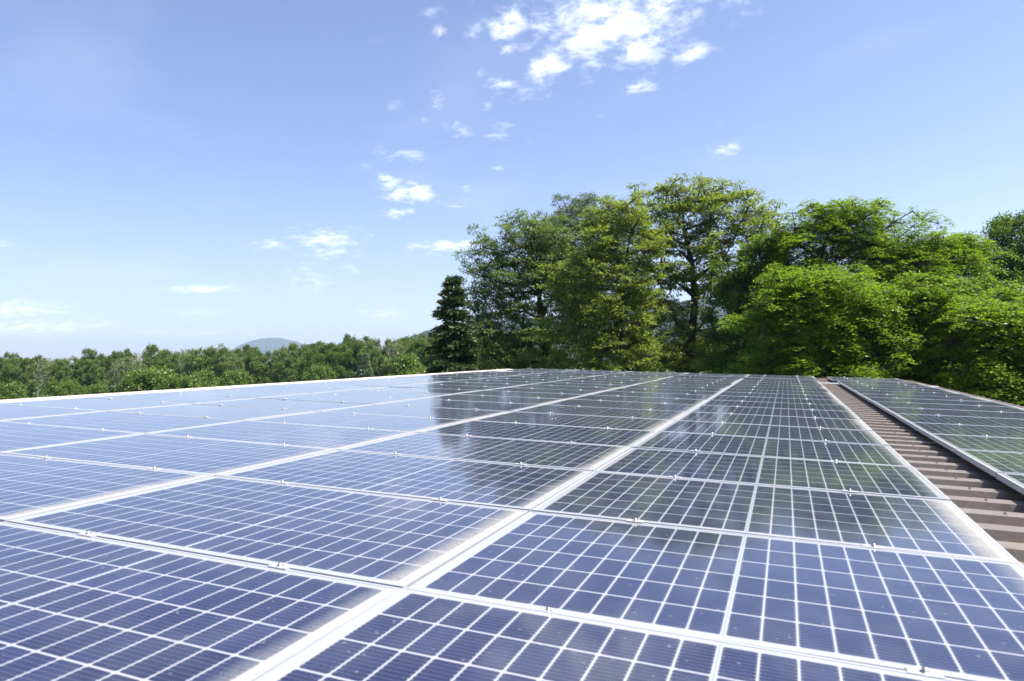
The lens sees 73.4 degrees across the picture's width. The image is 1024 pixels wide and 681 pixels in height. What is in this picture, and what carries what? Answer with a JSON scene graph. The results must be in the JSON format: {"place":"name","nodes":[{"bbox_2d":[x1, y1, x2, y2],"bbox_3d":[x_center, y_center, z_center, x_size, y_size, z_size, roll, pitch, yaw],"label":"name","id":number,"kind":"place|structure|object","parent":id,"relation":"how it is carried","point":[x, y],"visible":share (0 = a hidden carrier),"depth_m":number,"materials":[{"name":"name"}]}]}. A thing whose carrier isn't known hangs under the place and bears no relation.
{"place":"outdoors","nodes":[
{"label":"outdoors","id":0,"kind":"place"},
{"bbox_2d":[233,338,303,362],"bbox_3d":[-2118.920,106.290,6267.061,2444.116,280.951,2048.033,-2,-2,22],"label":"hill","id":1,"kind":"structure","parent":0,"point":[266,344],"depth_m":5941.22,"materials":[{"name":"blue"}]},
{"bbox_2d":[28,351,968,397],"bbox_3d":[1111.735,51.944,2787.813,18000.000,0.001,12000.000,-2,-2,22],"label":"ground","id":2,"kind":"structure","parent":0,"point":[380,369],"depth_m":260.91,"materials":[{"name":"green plant"}]},
{"bbox_2d":[0,380,29,399],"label":"shrub","id":3,"kind":"object","parent":2,"relation":"on","point":[14,390],"visible":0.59,"depth_m":99.24,"materials":[{"name":"green plant"}]},
{"bbox_2d":[0,356,37,397],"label":"oak tree","id":4,"kind":"object","parent":2,"relation":"on","point":[10,369],"visible":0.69,"depth_m":128.43,"materials":[{"name":"green plant"}]},
{"bbox_2d":[8,354,47,397],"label":"oak tree","id":5,"kind":"object","parent":2,"relation":"on","point":[34,361],"visible":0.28,"depth_m":139.53,"materials":[{"name":"green plant"}]},
{"bbox_2d":[28,357,55,396],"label":"ash tree","id":6,"kind":"object","parent":2,"relation":"on","point":[41,378],"visible":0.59,"depth_m":132.61,"materials":[{"name":"green plant"}]},
{"bbox_2d":[40,359,74,388],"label":"oak tree","id":7,"kind":"object","parent":2,"relation":"on","point":[57,370],"visible":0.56,"depth_m":129.76,"materials":[{"name":"green plant"}]},
{"bbox_2d":[36,377,87,396],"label":"shrub","id":8,"kind":"object","parent":2,"relation":"on","point":[67,387],"visible":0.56,"depth_m":98.50,"materials":[{"name":"green plant"}]},
{"bbox_2d":[75,358,106,393],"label":"oak tree","id":9,"kind":"object","parent":2,"relation":"on","point":[87,372],"visible":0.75,"depth_m":130.05,"materials":[{"name":"green plant"}]},
{"bbox_2d":[72,348,109,394],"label":"oak tree","id":10,"kind":"object","parent":2,"relation":"on","point":[91,353],"visible":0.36,"depth_m":143.34,"materials":[{"name":"green plant"}]},
{"bbox_2d":[101,356,132,391],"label":"ash tree","id":11,"kind":"object","parent":2,"relation":"on","point":[115,377],"visible":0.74,"depth_m":128.52,"materials":[{"name":"green plant"}]},
{"bbox_2d":[101,348,133,392],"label":"oak tree","id":12,"kind":"object","parent":2,"relation":"on","point":[116,356],"visible":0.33,"depth_m":144.16,"materials":[{"name":"green plant"}]},
{"bbox_2d":[113,365,177,392],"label":"shrub","id":13,"kind":"object","parent":2,"relation":"on","point":[149,379],"visible":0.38,"depth_m":89.25,"materials":[{"name":"green plant"}]},
{"bbox_2d":[137,344,170,370],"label":"oak tree","id":14,"kind":"object","parent":2,"relation":"on","point":[154,349],"visible":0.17,"depth_m":141.31,"materials":[{"name":"green plant"}]},
{"bbox_2d":[148,354,185,376],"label":"oak tree","id":15,"kind":"object","parent":2,"relation":"on","point":[168,363],"visible":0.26,"depth_m":135.32,"materials":[{"name":"green plant"}]},
{"bbox_2d":[152,372,207,389],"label":"shrub","id":16,"kind":"object","parent":2,"relation":"on","point":[183,381],"visible":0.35,"depth_m":87.14,"materials":[{"name":"green plant"}]},
{"bbox_2d":[188,368,219,386],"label":"shrub","id":17,"kind":"object","parent":2,"relation":"on","point":[208,377],"visible":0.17,"depth_m":104.54,"materials":[{"name":"green plant"}]},
{"bbox_2d":[182,346,238,380],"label":"oak tree","id":18,"kind":"object","parent":2,"relation":"on","point":[201,362],"visible":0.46,"depth_m":132.88,"materials":[{"name":"green plant"}]},
{"bbox_2d":[216,368,256,385],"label":"shrub","id":19,"kind":"object","parent":2,"relation":"on","point":[231,378],"visible":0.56,"depth_m":111.19,"materials":[{"name":"green plant"}]},
{"bbox_2d":[242,348,274,383],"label":"oak tree","id":20,"kind":"object","parent":2,"relation":"on","point":[251,354],"visible":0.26,"depth_m":140.32,"materials":[{"name":"green plant"}]},
{"bbox_2d":[249,355,282,383],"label":"oak tree","id":21,"kind":"object","parent":2,"relation":"on","point":[265,374],"visible":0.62,"depth_m":133.13,"materials":[{"name":"green plant"}]},
{"bbox_2d":[270,350,303,382],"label":"oak tree","id":22,"kind":"object","parent":2,"relation":"on","point":[291,373],"visible":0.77,"depth_m":127.14,"materials":[{"name":"green plant"}]},
{"bbox_2d":[297,351,325,381],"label":"oak tree","id":23,"kind":"object","parent":2,"relation":"on","point":[305,365],"visible":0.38,"depth_m":127.92,"materials":[{"name":"green plant"}]},
{"bbox_2d":[299,363,340,380],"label":"shrub","id":24,"kind":"object","parent":2,"relation":"on","point":[316,372],"visible":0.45,"depth_m":114.31,"materials":[{"name":"green plant"}]},
{"bbox_2d":[319,340,358,378],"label":"oak tree","id":25,"kind":"object","parent":2,"relation":"on","point":[337,359],"visible":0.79,"depth_m":132.59,"materials":[{"name":"green plant"}]},
{"bbox_2d":[347,339,381,377],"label":"oak tree","id":26,"kind":"object","parent":2,"relation":"on","point":[360,345],"visible":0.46,"depth_m":133.88,"materials":[{"name":"green plant"}]},
{"bbox_2d":[354,353,376,377],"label":"blue spruce","id":27,"kind":"object","parent":2,"relation":"on","point":[363,370],"visible":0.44,"depth_m":109.47,"materials":[{"name":"green plant"}]},
{"bbox_2d":[377,352,428,376],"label":"shrub","id":28,"kind":"object","parent":2,"relation":"on","point":[399,364],"visible":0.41,"depth_m":110.56,"materials":[{"name":"green plant"}]},
{"bbox_2d":[422,274,484,373],"bbox_3d":[-2.851,1.958,33.890,4.553,10.487,4.600,-2,-2,22],"label":"spruce","id":29,"kind":"object","parent":2,"relation":"on","point":[457,347],"visible":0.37,"depth_m":33.47,"materials":[{"name":"green plant"}]},
{"bbox_2d":[0,369,1023,564],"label":"farm building","id":30,"kind":"structure","parent":2,"relation":"on","point":[990,505],"depth_m":4.87,"materials":[{"name":"metal"}]},
{"bbox_2d":[0,403,100,420],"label":"solar panel","id":31,"kind":"object","parent":30,"relation":"on","point":[11,411],"visible":0.55,"depth_m":6.80,"materials":[{"name":"glass"}]},
{"bbox_2d":[0,421,143,451],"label":"solar panel","id":32,"kind":"object","parent":30,"relation":"on","point":[14,436],"visible":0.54,"depth_m":5.13,"materials":[{"name":"glass"}]},
{"bbox_2d":[3,398,187,410],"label":"solar panel","id":33,"kind":"object","parent":30,"relation":"on","point":[101,404],"visible":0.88,"depth_m":7.72,"materials":[{"name":"glass"}]},
{"bbox_2d":[0,453,214,521],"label":"solar panel","id":34,"kind":"object","parent":30,"relation":"on","point":[30,485],"visible":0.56,"depth_m":3.43,"materials":[{"name":"glass"}]},
{"bbox_2d":[2,411,243,433],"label":"solar panel","id":35,"kind":"object","parent":30,"relation":"on","point":[144,423],"visible":0.84,"depth_m":6.06,"materials":[{"name":"glass"}]},
{"bbox_2d":[0,434,335,475],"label":"solar panel","id":36,"kind":"object","parent":30,"relation":"on","point":[215,457],"visible":0.88,"depth_m":4.37,"materials":[{"name":"glass"}]},
{"bbox_2d":[85,393,252,403],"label":"solar panel","id":37,"kind":"object","parent":30,"relation":"on","point":[175,398],"visible":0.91,"depth_m":8.70,"materials":[{"name":"glass"}]},
{"bbox_2d":[0,522,401,680],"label":"solar panel","id":38,"kind":"object","parent":30,"relation":"on","point":[74,607],"visible":0.81,"depth_m":1.81,"materials":[{"name":"glass"}]},
{"bbox_2d":[112,404,317,419],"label":"solar panel","id":39,"kind":"object","parent":30,"relation":"on","point":[223,412],"visible":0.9,"depth_m":7.03,"materials":[{"name":"glass"}]},
{"bbox_2d":[160,389,308,397],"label":"solar panel","id":40,"kind":"object","parent":30,"relation":"on","point":[237,393],"visible":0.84,"depth_m":9.69,"materials":[{"name":"glass"}]},
{"bbox_2d":[7,476,528,587],"bbox_3d":[-0.947,0.728,2.812,1.768,0.048,1.071,1,-1,22],"label":"solar panel","id":41,"kind":"object","parent":30,"relation":"on","point":[394,541],"visible":0.88,"depth_m":2.67,"materials":[{"name":"glass"}]},
{"bbox_2d":[146,420,414,449],"bbox_3d":[-1.810,0.742,5.439,1.769,0.050,1.071,1,-1,22],"label":"solar panel","id":42,"kind":"object","parent":30,"relation":"on","point":[331,437],"visible":0.84,"depth_m":5.38,"materials":[{"name":"glass"}]},
{"bbox_2d":[195,398,372,410],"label":"solar panel","id":43,"kind":"object","parent":30,"relation":"on","point":[289,404],"visible":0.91,"depth_m":8.03,"materials":[{"name":"glass"}]},
{"bbox_2d":[224,385,352,392],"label":"solar panel","id":44,"kind":"object","parent":30,"relation":"on","point":[287,389],"visible":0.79,"depth_m":10.72,"materials":[{"name":"glass"}]},
{"bbox_2d":[267,383,383,389],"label":"solar panel","id":45,"kind":"object","parent":30,"relation":"on","point":[335,386],"visible":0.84,"depth_m":11.68,"materials":[{"name":"glass"}]},
{"bbox_2d":[262,393,417,403],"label":"solar panel","id":46,"kind":"object","parent":30,"relation":"on","point":[344,398],"visible":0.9,"depth_m":9.01,"materials":[{"name":"glass"}]},
{"bbox_2d":[247,411,470,432],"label":"solar panel","id":47,"kind":"object","parent":30,"relation":"on","point":[385,422],"visible":0.87,"depth_m":6.38,"materials":[{"name":"glass"}]},
{"bbox_2d":[314,381,418,386],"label":"solar panel","id":48,"kind":"object","parent":30,"relation":"on","point":[384,384],"visible":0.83,"depth_m":12.66,"materials":[{"name":"glass"}]},
{"bbox_2d":[313,390,451,398],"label":"solar panel","id":49,"kind":"object","parent":30,"relation":"on","point":[418,395],"visible":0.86,"depth_m":10.03,"materials":[{"name":"glass"}]},
{"bbox_2d":[217,450,592,511],"bbox_3d":[-0.554,0.745,3.797,1.769,0.050,1.071,1,-1,22],"label":"solar panel","id":50,"kind":"object","parent":30,"relation":"on","point":[519,487],"visible":0.88,"depth_m":3.69,"materials":[{"name":"glass"}]},
{"bbox_2d":[322,404,511,419],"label":"solar panel","id":51,"kind":"object","parent":30,"relation":"on","point":[430,412],"visible":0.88,"depth_m":7.38,"materials":[{"name":"glass"}]},
{"bbox_2d":[357,387,481,393],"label":"solar panel","id":52,"kind":"object","parent":30,"relation":"on","point":[429,390],"visible":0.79,"depth_m":11.01,"materials":[{"name":"glass"}]},
{"bbox_2d":[390,384,506,389],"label":"solar panel","id":53,"kind":"object","parent":30,"relation":"on","point":[438,386],"visible":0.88,"depth_m":11.99,"materials":[{"name":"glass"}]},
{"bbox_2d":[380,399,542,411],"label":"solar panel","id":54,"kind":"object","parent":30,"relation":"on","point":[493,406],"visible":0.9,"depth_m":8.35,"materials":[{"name":"glass"}]},
{"bbox_2d":[425,382,527,386],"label":"solar panel","id":55,"kind":"object","parent":30,"relation":"on","point":[478,384],"visible":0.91,"depth_m":13.02,"materials":[{"name":"glass"}]},
{"bbox_2d":[338,433,630,470],"bbox_3d":[-0.161,0.761,4.781,1.768,0.050,1.071,1,-1,22],"label":"solar panel","id":56,"kind":"object","parent":30,"relation":"on","point":[580,456],"visible":0.94,"depth_m":4.70,"materials":[{"name":"glass"}]},
{"bbox_2d":[420,394,565,404],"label":"solar panel","id":57,"kind":"object","parent":30,"relation":"on","point":[502,399],"visible":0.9,"depth_m":9.36,"materials":[{"name":"glass"}]},
{"bbox_2d":[458,390,584,398],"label":"solar panel","id":58,"kind":"object","parent":30,"relation":"on","point":[526,394],"visible":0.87,"depth_m":10.34,"materials":[{"name":"glass"}]},
{"bbox_2d":[417,420,656,447],"bbox_3d":[0.232,0.777,5.766,1.768,0.048,1.071,1,-1,22],"label":"solar panel","id":59,"kind":"object","parent":30,"relation":"on","point":[581,435],"visible":0.9,"depth_m":5.70,"materials":[{"name":"glass"}]},
{"bbox_2d":[488,387,602,394],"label":"solar panel","id":60,"kind":"object","parent":30,"relation":"on","point":[565,391],"visible":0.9,"depth_m":11.30,"materials":[{"name":"glass"}]},
{"bbox_2d":[511,385,617,390],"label":"solar panel","id":61,"kind":"object","parent":30,"relation":"on","point":[568,387],"visible":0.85,"depth_m":12.30,"materials":[{"name":"glass"}]},
{"bbox_2d":[475,412,674,430],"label":"solar panel","id":62,"kind":"object","parent":30,"relation":"on","point":[645,424],"visible":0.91,"depth_m":6.71,"materials":[{"name":"glass"}]},
{"bbox_2d":[529,382,631,387],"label":"solar panel","id":63,"kind":"object","parent":30,"relation":"on","point":[584,385],"visible":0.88,"depth_m":13.30,"materials":[{"name":"glass"}]},
{"bbox_2d":[513,405,688,419],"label":"solar panel","id":64,"kind":"object","parent":30,"relation":"on","point":[620,412],"visible":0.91,"depth_m":7.69,"materials":[{"name":"glass"}]},
{"bbox_2d":[254,587,963,680],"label":"solar panel","id":65,"kind":"object","parent":30,"relation":"on","point":[408,634],"visible":1,"depth_m":1.58,"materials":[{"name":"glass"}]},
{"bbox_2d":[545,399,699,411],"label":"solar panel","id":66,"kind":"object","parent":30,"relation":"on","point":[631,405],"visible":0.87,"depth_m":8.71,"materials":[{"name":"glass"}]},
{"bbox_2d":[571,395,707,404],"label":"solar panel","id":67,"kind":"object","parent":30,"relation":"on","point":[645,399],"visible":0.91,"depth_m":9.69,"materials":[{"name":"glass"}]},
{"bbox_2d":[590,391,715,399],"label":"solar panel","id":68,"kind":"object","parent":30,"relation":"on","point":[661,395],"visible":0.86,"depth_m":10.67,"materials":[{"name":"glass"}]},
{"bbox_2d":[608,388,719,394],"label":"solar panel","id":69,"kind":"object","parent":30,"relation":"on","point":[668,391],"visible":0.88,"depth_m":11.68,"materials":[{"name":"glass"}]},
{"bbox_2d":[623,385,725,391],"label":"solar panel","id":70,"kind":"object","parent":30,"relation":"on","point":[679,388],"visible":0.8,"depth_m":12.68,"materials":[{"name":"glass"}]},
{"bbox_2d":[410,511,1023,680],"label":"solar panel","id":71,"kind":"object","parent":30,"relation":"on","point":[939,616],"visible":0.86,"depth_m":2.04,"materials":[{"name":"glass"}]},
{"bbox_2d":[633,431,910,465],"bbox_3d":[1.880,0.796,5.107,1.768,0.048,1.071,1,-1,22],"label":"solar panel","id":72,"kind":"object","parent":30,"relation":"on","point":[786,448],"visible":0.91,"depth_m":5.03,"materials":[{"name":"glass"}]},
{"bbox_2d":[595,448,950,500],"bbox_3d":[1.487,0.781,4.123,1.768,0.049,1.071,1,-1,22],"label":"solar panel","id":73,"kind":"object","parent":30,"relation":"on","point":[892,480],"visible":0.94,"depth_m":4.03,"materials":[{"name":"glass"}]},
{"bbox_2d":[658,420,888,445],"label":"solar panel","id":74,"kind":"object","parent":30,"relation":"on","point":[809,433],"visible":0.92,"depth_m":6.03,"materials":[{"name":"glass"}]},
{"bbox_2d":[677,412,872,430],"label":"solar panel","id":75,"kind":"object","parent":30,"relation":"on","point":[848,424],"visible":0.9,"depth_m":7.03,"materials":[{"name":"glass"}]},
{"bbox_2d":[531,471,1019,562],"bbox_3d":[1.094,0.764,3.139,1.768,0.048,1.071,1,-1,22],"label":"solar panel","id":76,"kind":"object","parent":30,"relation":"on","point":[936,526],"visible":0.89,"depth_m":3.02,"materials":[{"name":"glass"}]},
{"bbox_2d":[690,405,860,419],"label":"solar panel","id":77,"kind":"object","parent":30,"relation":"on","point":[782,412],"visible":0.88,"depth_m":8.03,"materials":[{"name":"glass"}]},
{"bbox_2d":[701,400,851,410],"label":"solar panel","id":78,"kind":"object","parent":30,"relation":"on","point":[780,405],"visible":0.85,"depth_m":9.02,"materials":[{"name":"glass"}]},
{"bbox_2d":[709,395,843,404],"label":"solar panel","id":79,"kind":"object","parent":30,"relation":"on","point":[779,400],"visible":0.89,"depth_m":10.02,"materials":[{"name":"glass"}]},
{"bbox_2d":[717,392,838,399],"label":"solar panel","id":80,"kind":"object","parent":30,"relation":"on","point":[796,396],"visible":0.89,"depth_m":11.00,"materials":[{"name":"glass"}]},
{"bbox_2d":[722,389,833,395],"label":"solar panel","id":81,"kind":"object","parent":30,"relation":"on","point":[781,392],"visible":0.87,"depth_m":11.99,"materials":[{"name":"glass"}]},
{"bbox_2d":[727,386,829,391],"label":"solar panel","id":82,"kind":"object","parent":30,"relation":"on","point":[781,389],"visible":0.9,"depth_m":12.99,"materials":[{"name":"glass"}]},
{"bbox_2d":[848,387,960,393],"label":"solar panel","id":83,"kind":"object","parent":30,"relation":"on","point":[906,390],"visible":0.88,"depth_m":13.21,"materials":[{"name":"glass"}]},
{"bbox_2d":[853,390,972,396],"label":"solar panel","id":84,"kind":"object","parent":30,"relation":"on","point":[904,393],"visible":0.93,"depth_m":12.17,"materials":[{"name":"glass"}]},
{"bbox_2d":[858,393,995,401],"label":"solar panel","id":85,"kind":"object","parent":30,"relation":"on","point":[925,397],"visible":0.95,"depth_m":11.18,"materials":[{"name":"glass"}]},
{"bbox_2d":[865,397,1015,406],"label":"solar panel","id":86,"kind":"object","parent":30,"relation":"on","point":[955,402],"visible":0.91,"depth_m":10.20,"materials":[{"name":"glass"}]},
{"bbox_2d":[872,401,1023,412],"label":"solar panel","id":87,"kind":"object","parent":30,"relation":"on","point":[880,404],"visible":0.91,"depth_m":9.23,"materials":[{"name":"glass"}]},
{"bbox_2d":[882,407,1023,418],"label":"solar panel","id":88,"kind":"object","parent":30,"relation":"on","point":[947,412],"visible":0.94,"depth_m":8.30,"materials":[{"name":"glass"}]},
{"bbox_2d":[894,413,1023,426],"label":"solar panel","id":89,"kind":"object","parent":30,"relation":"on","point":[962,420],"visible":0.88,"depth_m":7.38,"materials":[{"name":"glass"}]},
{"bbox_2d":[908,422,1023,437],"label":"solar panel","id":90,"kind":"object","parent":30,"relation":"on","point":[925,429],"visible":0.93,"depth_m":6.44,"materials":[{"name":"glass"}]},
{"bbox_2d":[928,433,1023,452],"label":"solar panel","id":91,"kind":"object","parent":30,"relation":"on","point":[952,443],"visible":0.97,"depth_m":5.50,"materials":[{"name":"glass"}]},
{"bbox_2d":[955,449,1023,476],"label":"solar panel","id":92,"kind":"object","parent":30,"relation":"on","point":[992,463],"visible":0.98,"depth_m":4.61,"materials":[{"name":"glass"}]},
{"bbox_2d":[996,472,1023,494],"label":"solar panel","id":93,"kind":"object","parent":30,"relation":"on","point":[1014,481],"visible":1,"depth_m":3.92,"materials":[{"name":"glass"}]},
{"bbox_2d":[452,208,601,369],"bbox_3d":[0.692,0.087,37.112,8.306,14.252,6.343,-2,-2,22],"label":"ash tree","id":94,"kind":"object","parent":2,"relation":"on","point":[532,230],"visible":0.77,"depth_m":36.19,"materials":[{"name":"green plant"}]},
{"bbox_2d":[531,191,638,366],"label":"willow tree","id":95,"kind":"object","parent":2,"relation":"on","point":[578,208],"visible":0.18,"depth_m":45.26,"materials":[{"name":"green plant"}]},
{"bbox_2d":[528,192,678,371],"bbox_3d":[4.498,-0.029,32.966,7.366,13.984,4.683,-2,-2,7],"label":"walnut tree","id":96,"kind":"object","parent":2,"relation":"on","point":[609,309],"visible":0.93,"depth_m":32.35,"materials":[{"name":"green plant"}]},
{"bbox_2d":[606,172,787,373],"bbox_3d":[9.520,-0.832,34.707,9.627,15.438,4.731,-2,-2,5],"label":"walnut tree","id":97,"kind":"object","parent":2,"relation":"on","point":[704,249],"visible":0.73,"depth_m":34.40,"materials":[{"name":"green plant"}]},
{"bbox_2d":[690,228,813,374],"bbox_3d":[11.367,0.767,31.856,5.813,11.918,4.859,-2,-2,22],"label":"maple tree","id":98,"kind":"object","parent":2,"relation":"on","point":[732,293],"visible":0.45,"depth_m":31.58,"materials":[{"name":"green plant"}]},
{"bbox_2d":[716,261,922,377],"bbox_3d":[9.580,2.012,21.902,6.087,8.967,4.354,-1,-2,-16],"label":"robinia tree","id":99,"kind":"object","parent":2,"relation":"on","point":[812,347],"visible":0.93,"depth_m":21.45,"materials":[{"name":"green plant"}]},
{"bbox_2d":[734,195,989,368],"bbox_3d":[15.210,0.154,30.098,10.429,12.814,4.856,-2,-2,3],"label":"robinia tree","id":100,"kind":"object","parent":2,"relation":"on","point":[888,259],"visible":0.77,"depth_m":29.24,"materials":[{"name":"green plant"}]},
{"bbox_2d":[818,270,1023,393],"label":"robinia tree","id":101,"kind":"object","parent":2,"relation":"on","point":[905,314],"visible":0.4,"depth_m":22.18,"materials":[{"name":"green plant"}]},
{"bbox_2d":[883,230,1023,330],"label":"robinia tree","id":102,"kind":"object","parent":2,"relation":"on","point":[977,267],"visible":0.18,"depth_m":30.15,"materials":[{"name":"green plant"}]},
{"bbox_2d":[895,296,1023,405],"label":"robinia tree","id":103,"kind":"object","parent":2,"relation":"on","point":[998,373],"visible":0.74,"depth_m":20.54,"materials":[{"name":"green plant"}]},
{"bbox_2d":[971,209,1023,349],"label":"poplar tree","id":104,"kind":"object","parent":2,"relation":"on","point":[999,231],"visible":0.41,"depth_m":37.44,"materials":[{"name":"green plant"}]},
{"bbox_2d":[0,0,1023,365],"label":"sky","id":105,"kind":"structure","parent":0,"point":[177,175],"materials":[{"name":"blue"}]},
{"bbox_2d":[359,300,1010,361],"bbox_3d":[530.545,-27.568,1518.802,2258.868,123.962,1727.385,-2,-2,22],"label":"wooded ridge","id":106,"kind":"structure","parent":0,"point":[721,312],"depth_m":1204.31,"materials":[{"name":"green plant"}]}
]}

